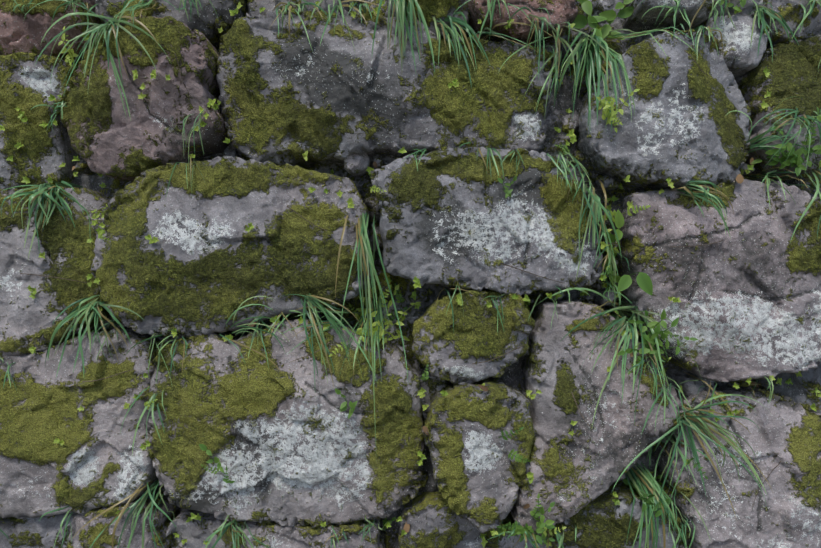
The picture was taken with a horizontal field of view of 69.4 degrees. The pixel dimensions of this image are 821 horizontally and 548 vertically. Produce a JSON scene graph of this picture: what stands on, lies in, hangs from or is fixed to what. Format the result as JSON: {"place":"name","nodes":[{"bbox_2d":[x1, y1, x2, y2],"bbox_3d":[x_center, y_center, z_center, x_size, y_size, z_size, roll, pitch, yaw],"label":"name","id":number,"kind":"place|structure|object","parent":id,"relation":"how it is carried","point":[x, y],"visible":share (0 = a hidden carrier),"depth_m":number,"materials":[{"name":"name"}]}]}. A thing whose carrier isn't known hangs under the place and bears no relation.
{"place":"outdoors","nodes":[
{"label":"outdoors","id":0,"kind":"place"},
{"label":"ground","id":1,"kind":"structure","parent":0,"visible":0},
{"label":"stone wall","id":2,"kind":"structure","parent":1,"relation":"on"},
{"bbox_2d":[0,512,76,547],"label":"wall stone","id":3,"kind":"object","parent":2,"relation":"attached to","point":[35,532],"visible":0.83,"depth_m":1.42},
{"bbox_2d":[0,326,161,519],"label":"wall stone","id":4,"kind":"object","parent":3,"relation":"on","point":[93,462],"visible":0.9,"depth_m":1.40,"materials":[{"name":"stone"}]},
{"bbox_2d":[0,186,110,356],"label":"wall stone","id":5,"kind":"object","parent":4,"relation":"on","point":[26,321],"visible":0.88,"depth_m":1.41,"materials":[{"name":"stone"}]},
{"bbox_2d":[0,52,76,189],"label":"wall stone","id":6,"kind":"object","parent":5,"relation":"on","point":[41,155],"visible":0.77,"depth_m":1.45,"materials":[{"name":"stone"}]},
{"bbox_2d":[0,0,103,67],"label":"wall stone","id":7,"kind":"object","parent":6,"relation":"on","point":[19,32],"visible":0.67,"depth_m":1.42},
{"bbox_2d":[58,33,78,67],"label":"leafy plant","id":8,"kind":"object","parent":7,"relation":"attached to","point":[71,55],"depth_m":1.44,"materials":[{"name":"green plant"}]},
{"bbox_2d":[51,0,97,31],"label":"sedge tuft","id":9,"kind":"object","parent":7,"relation":"attached to","point":[76,1],"visible":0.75,"depth_m":1.37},
{"bbox_2d":[1,181,90,258],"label":"sedge tuft","id":10,"kind":"object","parent":5,"relation":"attached to","point":[37,196],"visible":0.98,"depth_m":1.40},
{"bbox_2d":[39,506,72,547],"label":"sedge tuft","id":11,"kind":"object","parent":4,"relation":"attached to","point":[65,516],"visible":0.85,"depth_m":1.39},
{"bbox_2d":[45,295,143,376],"bbox_3d":[-0.707,0.144,1.395,0.215,0.188,0.208,9,17,32],"label":"sedge tuft","id":12,"kind":"object","parent":4,"relation":"on","point":[87,308],"visible":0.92,"depth_m":1.38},
{"bbox_2d":[120,386,166,453],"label":"sedge tuft","id":13,"kind":"object","parent":4,"relation":"attached to","point":[153,396],"visible":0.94,"depth_m":1.36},
{"bbox_2d":[75,162,95,174],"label":"wall stone","id":14,"kind":"object","parent":2,"relation":"attached to","point":[83,168],"visible":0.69,"depth_m":1.48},
{"bbox_2d":[67,487,179,547],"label":"wall stone","id":15,"kind":"object","parent":2,"relation":"attached to","point":[85,536],"visible":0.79,"depth_m":1.40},
{"bbox_2d":[67,479,175,547],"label":"sedge tuft","id":16,"kind":"object","parent":15,"relation":"on","point":[146,494],"visible":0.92,"depth_m":1.39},
{"bbox_2d":[60,14,228,181],"bbox_3d":[-0.644,-0.410,1.530,0.391,0.358,0.413,0,0,1],"label":"wall stone","id":17,"kind":"object","parent":2,"relation":"attached to","point":[108,137],"visible":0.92,"depth_m":1.38,"materials":[{"name":"stone"}]},
{"bbox_2d":[31,101,67,132],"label":"sedge tuft","id":18,"kind":"object","parent":17,"relation":"attached to","point":[59,105],"visible":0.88,"depth_m":1.40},
{"bbox_2d":[24,0,176,119],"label":"sedge tuft","id":19,"kind":"object","parent":17,"relation":"attached to","point":[105,27],"visible":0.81,"depth_m":1.34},
{"bbox_2d":[112,0,160,35],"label":"sedge tuft","id":20,"kind":"object","parent":17,"relation":"on","point":[136,7],"visible":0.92,"depth_m":1.35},
{"bbox_2d":[95,0,247,49],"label":"wall stone","id":21,"kind":"object","parent":17,"relation":"on","point":[207,23],"visible":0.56,"depth_m":1.42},
{"bbox_2d":[182,109,204,172],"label":"sedge tuft","id":22,"kind":"object","parent":17,"relation":"attached to","point":[197,123],"visible":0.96,"depth_m":1.35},
{"bbox_2d":[177,0,218,20],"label":"sedge tuft","id":23,"kind":"object","parent":17,"relation":"on","point":[184,4],"visible":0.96,"depth_m":1.38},
{"bbox_2d":[165,509,385,547],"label":"wall stone","id":24,"kind":"object","parent":2,"relation":"attached to","point":[198,533],"visible":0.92,"depth_m":1.41,"materials":[{"name":"stone"}]},
{"bbox_2d":[204,515,268,547],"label":"sedge tuft","id":25,"kind":"object","parent":24,"relation":"attached to","point":[223,526],"visible":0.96,"depth_m":1.38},
{"bbox_2d":[148,317,423,527],"bbox_3d":[-0.293,0.354,1.530,0.661,0.497,0.400,0,0,1],"label":"wall stone","id":26,"kind":"object","parent":24,"relation":"on","point":[293,446],"visible":0.98,"depth_m":1.37,"materials":[{"name":"stone"}]},
{"bbox_2d":[126,333,177,389],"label":"sedge tuft","id":27,"kind":"object","parent":26,"relation":"attached to","point":[154,337],"visible":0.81,"depth_m":1.37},
{"bbox_2d":[199,444,223,472],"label":"leafy plant","id":28,"kind":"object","parent":26,"relation":"attached to","point":[203,447],"depth_m":1.35,"materials":[{"name":"green plant"}]},
{"bbox_2d":[90,156,370,338],"bbox_3d":[-0.420,-0.060,1.526,0.645,0.431,0.375,0,0,1],"label":"wall stone","id":29,"kind":"object","parent":26,"relation":"on","point":[206,263],"visible":0.92,"depth_m":1.37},
{"bbox_2d":[216,10,552,166],"bbox_3d":[-0.062,-0.446,1.553,0.803,0.366,0.405,0,0,1],"label":"wall stone","id":30,"kind":"object","parent":29,"relation":"on","point":[291,97],"visible":0.9,"depth_m":1.39,"materials":[{"name":"stone"}]},
{"bbox_2d":[246,0,351,17],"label":"wall stone","id":31,"kind":"object","parent":30,"relation":"on","point":[253,6],"visible":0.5,"depth_m":1.44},
{"bbox_2d":[269,0,328,37],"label":"sedge tuft","id":32,"kind":"object","parent":30,"relation":"on","point":[285,7],"visible":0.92,"depth_m":1.38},
{"bbox_2d":[309,0,381,50],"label":"sedge tuft","id":33,"kind":"object","parent":30,"relation":"on","point":[340,5],"visible":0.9,"depth_m":1.38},
{"bbox_2d":[344,151,369,176],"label":"wall stone","id":34,"kind":"object","parent":30,"relation":"attached to","point":[356,165],"visible":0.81,"depth_m":1.44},
{"bbox_2d":[372,0,434,71],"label":"sedge tuft","id":35,"kind":"object","parent":30,"relation":"attached to","point":[401,9],"visible":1,"depth_m":1.33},
{"bbox_2d":[385,0,469,36],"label":"wall stone","id":36,"kind":"object","parent":30,"relation":"on","point":[442,10],"visible":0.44,"depth_m":1.42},
{"bbox_2d":[433,12,490,87],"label":"sedge tuft","id":37,"kind":"object","parent":30,"relation":"attached to","point":[445,28],"visible":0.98,"depth_m":1.36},
{"bbox_2d":[453,0,533,41],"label":"sedge tuft","id":38,"kind":"object","parent":30,"relation":"attached to","point":[489,4],"visible":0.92,"depth_m":1.35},
{"bbox_2d":[476,22,567,54],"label":"sedge tuft","id":39,"kind":"object","parent":30,"relation":"on","point":[492,32],"visible":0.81,"depth_m":1.39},
{"bbox_2d":[468,0,577,45],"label":"wall stone","id":40,"kind":"object","parent":30,"relation":"on","point":[561,11],"visible":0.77,"depth_m":1.40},
{"bbox_2d":[499,22,614,108],"bbox_3d":[0.337,-0.495,1.414,0.270,0.207,0.161,0,0,1],"label":"sedge tuft","id":41,"kind":"object","parent":40,"relation":"attached to","point":[556,52],"visible":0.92,"depth_m":1.38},
{"bbox_2d":[507,7,568,76],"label":"sedge tuft","id":42,"kind":"object","parent":30,"relation":"attached to","point":[536,26],"visible":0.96,"depth_m":1.35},
{"bbox_2d":[523,51,561,118],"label":"sedge tuft","id":43,"kind":"object","parent":30,"relation":"attached to","point":[550,74],"visible":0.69,"depth_m":1.38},
{"bbox_2d":[220,296,292,375],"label":"sedge tuft","id":44,"kind":"object","parent":26,"relation":"on","point":[239,331],"visible":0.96,"depth_m":1.35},
{"bbox_2d":[238,315,285,367],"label":"sedge tuft","id":45,"kind":"object","parent":26,"relation":"attached to","point":[254,320],"visible":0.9,"depth_m":1.36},
{"bbox_2d":[268,310,301,340],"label":"sedge tuft","id":46,"kind":"object","parent":26,"relation":"on","point":[279,315],"visible":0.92,"depth_m":1.37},
{"bbox_2d":[280,294,359,353],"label":"sedge tuft","id":47,"kind":"object","parent":26,"relation":"on","point":[332,311],"visible":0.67,"depth_m":1.37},
{"bbox_2d":[300,293,377,386],"bbox_3d":[-0.166,0.159,1.347,0.187,0.236,0.097,0,0,1],"label":"sedge tuft","id":48,"kind":"object","parent":26,"relation":"attached to","point":[316,302],"visible":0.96,"depth_m":1.33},
{"bbox_2d":[335,388,357,418],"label":"leafy plant","id":49,"kind":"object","parent":26,"relation":"attached to","point":[343,406],"depth_m":1.32,"materials":[{"name":"green plant"}]},
{"bbox_2d":[339,292,387,376],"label":"sedge tuft","id":50,"kind":"object","parent":26,"relation":"attached to","point":[379,317],"visible":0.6,"depth_m":1.38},
{"bbox_2d":[335,210,407,461],"bbox_3d":[-0.087,0.137,1.400,0.168,0.579,0.219,0,0,1],"label":"sedge tuft","id":51,"kind":"object","parent":26,"relation":"attached to","point":[362,243],"visible":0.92,"depth_m":1.33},
{"bbox_2d":[342,284,420,343],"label":"leafy plant","id":52,"kind":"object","parent":26,"relation":"attached to","point":[375,329],"depth_m":1.43,"materials":[{"name":"green plant"}]},
{"bbox_2d":[0,0,820,546],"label":"leafy plants","id":53,"kind":"object","parent":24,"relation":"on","point":[416,280],"visible":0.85,"depth_m":1.39,"materials":[{"name":"green plant"}]},
{"bbox_2d":[72,34,758,532],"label":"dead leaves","id":54,"kind":"object","parent":2,"relation":"attached to","point":[484,388],"visible":0.88,"depth_m":1.38,"materials":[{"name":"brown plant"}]},
{"bbox_2d":[15,0,820,547],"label":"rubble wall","id":55,"kind":"structure","parent":2,"relation":"attached to","point":[429,294],"depth_m":1.50,"materials":[{"name":"stone"}]},
{"bbox_2d":[63,26,820,535],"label":"fern fronds","id":56,"kind":"object","parent":2,"relation":"attached to","point":[613,120],"visible":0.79,"depth_m":1.37,"materials":[{"name":"green plant"}]},
{"bbox_2d":[398,490,486,547],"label":"wall stone","id":57,"kind":"object","parent":2,"relation":"attached to","point":[432,519],"visible":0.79,"depth_m":1.41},
{"bbox_2d":[423,378,534,532],"bbox_3d":[0.158,0.427,1.500,0.254,0.342,0.359,0,0,1],"label":"wall stone","id":58,"kind":"object","parent":57,"relation":"on","point":[480,478],"visible":0.96,"depth_m":1.34,"materials":[{"name":"stone"}]},
{"bbox_2d":[418,372,447,406],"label":"wall stone","id":59,"kind":"object","parent":58,"relation":"attached to","point":[432,385],"visible":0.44,"depth_m":1.45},
{"bbox_2d":[412,289,535,384],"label":"wall stone","id":60,"kind":"object","parent":58,"relation":"on","point":[441,350],"visible":0.94,"depth_m":1.38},
{"bbox_2d":[435,285,474,333],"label":"sedge tuft","id":61,"kind":"object","parent":60,"relation":"on","point":[451,300],"visible":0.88,"depth_m":1.35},
{"bbox_2d":[481,294,504,331],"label":"sedge tuft","id":62,"kind":"object","parent":60,"relation":"attached to","point":[496,307],"visible":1,"depth_m":1.36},
{"bbox_2d":[370,147,602,295],"bbox_3d":[0.187,-0.122,1.535,0.555,0.356,0.395,0,0,1],"label":"wall stone","id":63,"kind":"object","parent":2,"relation":"attached to","point":[454,217],"visible":0.98,"depth_m":1.37,"materials":[{"name":"stone"}]},
{"bbox_2d":[459,142,503,177],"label":"sedge tuft","id":64,"kind":"object","parent":63,"relation":"on","point":[491,153],"visible":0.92,"depth_m":1.36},
{"bbox_2d":[498,176,516,197],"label":"plant","id":65,"kind":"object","parent":63,"relation":"attached to","point":[506,190],"depth_m":1.35,"materials":[{"name":"green plant"}]},
{"bbox_2d":[528,286,589,323],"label":"sedge tuft","id":66,"kind":"object","parent":63,"relation":"attached to","point":[555,299],"visible":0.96,"depth_m":1.38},
{"bbox_2d":[547,151,588,192],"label":"sedge tuft","id":67,"kind":"object","parent":63,"relation":"attached to","point":[564,160],"visible":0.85,"depth_m":1.39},
{"bbox_2d":[557,156,594,191],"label":"sedge tuft","id":68,"kind":"object","parent":63,"relation":"attached to","point":[564,165],"visible":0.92,"depth_m":1.38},
{"bbox_2d":[566,163,591,208],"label":"sedge tuft","id":69,"kind":"object","parent":63,"relation":"attached to","point":[583,175],"visible":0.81,"depth_m":1.37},
{"bbox_2d":[576,180,621,279],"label":"sedge tuft","id":70,"kind":"object","parent":63,"relation":"attached to","point":[595,207],"visible":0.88,"depth_m":1.38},
{"bbox_2d":[200,117,816,530],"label":"small plants","id":71,"kind":"object","parent":2,"relation":"attached to","point":[518,457],"visible":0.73,"depth_m":1.36,"materials":[{"name":"green plant"}]},
{"bbox_2d":[484,514,551,547],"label":"wall stone","id":72,"kind":"object","parent":2,"relation":"attached to","point":[509,542],"visible":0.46,"depth_m":1.44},
{"bbox_2d":[487,515,538,547],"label":"sedge tuft","id":73,"kind":"object","parent":72,"relation":"attached to","point":[526,538],"visible":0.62,"depth_m":1.34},
{"bbox_2d":[511,300,685,532],"bbox_3d":[0.446,0.333,1.534,0.401,0.538,0.394,0,0,1],"label":"wall stone","id":74,"kind":"object","parent":72,"relation":"on","point":[584,465],"visible":0.9,"depth_m":1.37,"materials":[{"name":"stone"}]},
{"bbox_2d":[496,502,554,544],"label":"herb plant","id":75,"kind":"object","parent":74,"relation":"attached to","point":[540,524],"depth_m":1.34,"materials":[{"name":"green plant"}]},
{"bbox_2d":[531,288,703,425],"bbox_3d":[0.500,0.196,1.448,0.402,0.328,0.220,0,0,1],"label":"sedge tuft","id":76,"kind":"object","parent":74,"relation":"attached to","point":[623,323],"visible":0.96,"depth_m":1.37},
{"bbox_2d":[627,353,664,401],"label":"sedge tuft","id":77,"kind":"object","parent":74,"relation":"attached to","point":[653,364],"visible":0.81,"depth_m":1.35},
{"bbox_2d":[615,309,697,360],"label":"leafy plant","id":78,"kind":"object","parent":74,"relation":"attached to","point":[651,339],"depth_m":1.37,"materials":[{"name":"green plant"}]},
{"bbox_2d":[641,377,691,434],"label":"sedge tuft","id":79,"kind":"object","parent":74,"relation":"attached to","point":[665,396],"visible":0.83,"depth_m":1.36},
{"bbox_2d":[561,111,578,132],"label":"wall stone","id":80,"kind":"object","parent":2,"relation":"attached to","point":[570,121],"visible":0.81,"depth_m":1.45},
{"bbox_2d":[593,289,617,305],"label":"wall stone","id":81,"kind":"object","parent":2,"relation":"attached to","point":[597,298],"visible":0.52,"depth_m":1.47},
{"bbox_2d":[599,278,620,307],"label":"sedge tuft","id":82,"kind":"object","parent":81,"relation":"on","point":[615,285],"visible":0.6,"depth_m":1.45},
{"bbox_2d":[602,210,652,294],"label":"leafy plant","id":83,"kind":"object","parent":81,"relation":"on","point":[644,282],"depth_m":1.39,"materials":[{"name":"green plant"}]},
{"bbox_2d":[593,246,629,291],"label":"sedge tuft","id":84,"kind":"object","parent":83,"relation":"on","point":[606,257],"visible":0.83,"depth_m":1.42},
{"bbox_2d":[595,175,617,190],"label":"wall stone","id":85,"kind":"object","parent":2,"relation":"attached to","point":[609,183],"visible":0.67,"depth_m":1.46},
{"bbox_2d":[550,480,689,547],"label":"wall stone","id":86,"kind":"object","parent":2,"relation":"attached to","point":[602,520],"visible":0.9,"depth_m":1.40,"materials":[{"name":"stone"}]},
{"bbox_2d":[539,524,576,547],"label":"sedge tuft","id":87,"kind":"object","parent":86,"relation":"attached to","point":[560,542],"visible":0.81,"depth_m":1.39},
{"bbox_2d":[623,469,672,516],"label":"leafy plant","id":88,"kind":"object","parent":86,"relation":"on","point":[647,501],"depth_m":1.37,"materials":[{"name":"green plant"}]},
{"bbox_2d":[625,459,685,547],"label":"sedge tuft","id":89,"kind":"object","parent":86,"relation":"attached to","point":[646,481],"visible":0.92,"depth_m":1.38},
{"bbox_2d":[650,470,710,541],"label":"sedge tuft","id":90,"kind":"object","parent":86,"relation":"attached to","point":[665,497],"visible":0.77,"depth_m":1.39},
{"bbox_2d":[668,512,695,547],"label":"sedge tuft","id":91,"kind":"object","parent":86,"relation":"attached to","point":[677,539],"visible":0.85,"depth_m":1.39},
{"bbox_2d":[655,386,820,547],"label":"wall stone","id":92,"kind":"object","parent":2,"relation":"attached to","point":[787,433],"visible":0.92,"depth_m":1.39,"materials":[{"name":"stone"}]},
{"bbox_2d":[20,50,780,511],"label":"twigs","id":93,"kind":"object","parent":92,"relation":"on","point":[504,264],"visible":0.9,"depth_m":1.37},
{"bbox_2d":[646,433,709,487],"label":"sedge tuft","id":94,"kind":"object","parent":92,"relation":"attached to","point":[673,442],"visible":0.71,"depth_m":1.42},
{"bbox_2d":[612,394,772,538],"bbox_3d":[0.649,0.451,1.418,0.389,0.338,0.227,0,0,1],"label":"sedge tuft","id":95,"kind":"object","parent":92,"relation":"attached to","point":[691,424],"visible":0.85,"depth_m":1.38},
{"bbox_2d":[675,374,714,395],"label":"wall stone","id":96,"kind":"object","parent":92,"relation":"on","point":[689,388],"visible":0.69,"depth_m":1.46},
{"bbox_2d":[679,372,736,423],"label":"sedge tuft","id":97,"kind":"object","parent":96,"relation":"attached to","point":[709,387],"visible":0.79,"depth_m":1.40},
{"bbox_2d":[617,179,820,381],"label":"wall stone","id":98,"kind":"object","parent":96,"relation":"on","point":[748,293],"visible":0.94,"depth_m":1.38,"materials":[{"name":"stone"}]},
{"bbox_2d":[575,29,750,190],"bbox_3d":[0.612,-0.387,1.534,0.402,0.366,0.387,0,0,1],"label":"wall stone","id":99,"kind":"object","parent":98,"relation":"on","point":[681,127],"visible":0.92,"depth_m":1.37,"materials":[{"name":"stone"}]},
{"bbox_2d":[559,28,634,131],"bbox_3d":[0.432,-0.462,1.433,0.160,0.292,0.169,0,0,1],"label":"sedge tuft","id":100,"kind":"object","parent":99,"relation":"attached to","point":[594,49],"visible":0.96,"depth_m":1.39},
{"bbox_2d":[573,0,633,39],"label":"leafy plant","id":101,"kind":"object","parent":99,"relation":"on","point":[582,21],"depth_m":1.47,"materials":[{"name":"green plant"}]},
{"bbox_2d":[597,89,639,124],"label":"small leafy plant","id":102,"kind":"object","parent":99,"relation":"attached to","point":[620,110],"depth_m":1.36,"materials":[{"name":"green plant"}]},
{"bbox_2d":[603,26,703,55],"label":"sedge tuft","id":103,"kind":"object","parent":99,"relation":"on","point":[632,36],"visible":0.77,"depth_m":1.41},
{"bbox_2d":[641,0,693,44],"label":"sedge tuft","id":104,"kind":"object","parent":99,"relation":"on","point":[674,8],"visible":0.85,"depth_m":1.37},
{"bbox_2d":[623,0,762,32],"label":"wall stone","id":105,"kind":"object","parent":99,"relation":"on","point":[634,22],"visible":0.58,"depth_m":1.42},
{"bbox_2d":[688,0,735,33],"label":"sedge tuft","id":106,"kind":"object","parent":105,"relation":"attached to","point":[722,11],"visible":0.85,"depth_m":1.38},
{"bbox_2d":[694,25,722,55],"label":"sedge tuft","id":107,"kind":"object","parent":99,"relation":"attached to","point":[709,29],"visible":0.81,"depth_m":1.36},
{"bbox_2d":[697,12,768,77],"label":"wall stone","id":108,"kind":"object","parent":99,"relation":"on","point":[741,54],"visible":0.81,"depth_m":1.40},
{"bbox_2d":[749,0,798,59],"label":"sedge tuft","id":109,"kind":"object","parent":108,"relation":"attached to","point":[769,12],"visible":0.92,"depth_m":1.38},
{"bbox_2d":[671,180,732,238],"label":"sedge tuft","id":110,"kind":"object","parent":98,"relation":"attached to","point":[700,193],"visible":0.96,"depth_m":1.34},
{"bbox_2d":[748,162,817,204],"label":"sedge tuft","id":111,"kind":"object","parent":98,"relation":"on","point":[766,175],"visible":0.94,"depth_m":1.40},
{"bbox_2d":[786,168,820,239],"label":"sedge tuft","id":112,"kind":"object","parent":98,"relation":"attached to","point":[816,189],"visible":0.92,"depth_m":1.36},
{"bbox_2d":[753,364,820,413],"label":"wall stone","id":113,"kind":"object","parent":92,"relation":"on","point":[800,389],"visible":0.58,"depth_m":1.43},
{"bbox_2d":[738,35,820,177],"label":"wall stone","id":114,"kind":"object","parent":2,"relation":"attached to","point":[793,69],"visible":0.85,"depth_m":1.40,"materials":[{"name":"stone"}]},
{"bbox_2d":[727,97,818,169],"bbox_3d":[0.859,-0.329,1.390,0.224,0.165,0.171,7,16,26],"label":"sedge tuft","id":115,"kind":"object","parent":114,"relation":"on","point":[760,145],"visible":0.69,"depth_m":1.37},
{"bbox_2d":[749,107,820,171],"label":"sedge tuft","id":116,"kind":"object","parent":114,"relation":"attached to","point":[802,117],"visible":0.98,"depth_m":1.35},
{"bbox_2d":[751,107,820,175],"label":"leafy plant","id":117,"kind":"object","parent":114,"relation":"attached to","point":[794,159],"depth_m":1.38,"materials":[{"name":"green plant"}]},
{"bbox_2d":[763,0,820,49],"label":"wall stone","id":118,"kind":"object","parent":114,"relation":"on","point":[791,12],"visible":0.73,"depth_m":1.41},
{"bbox_2d":[791,0,820,40],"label":"sedge tuft","id":119,"kind":"object","parent":118,"relation":"attached to","point":[810,10],"visible":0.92,"depth_m":1.36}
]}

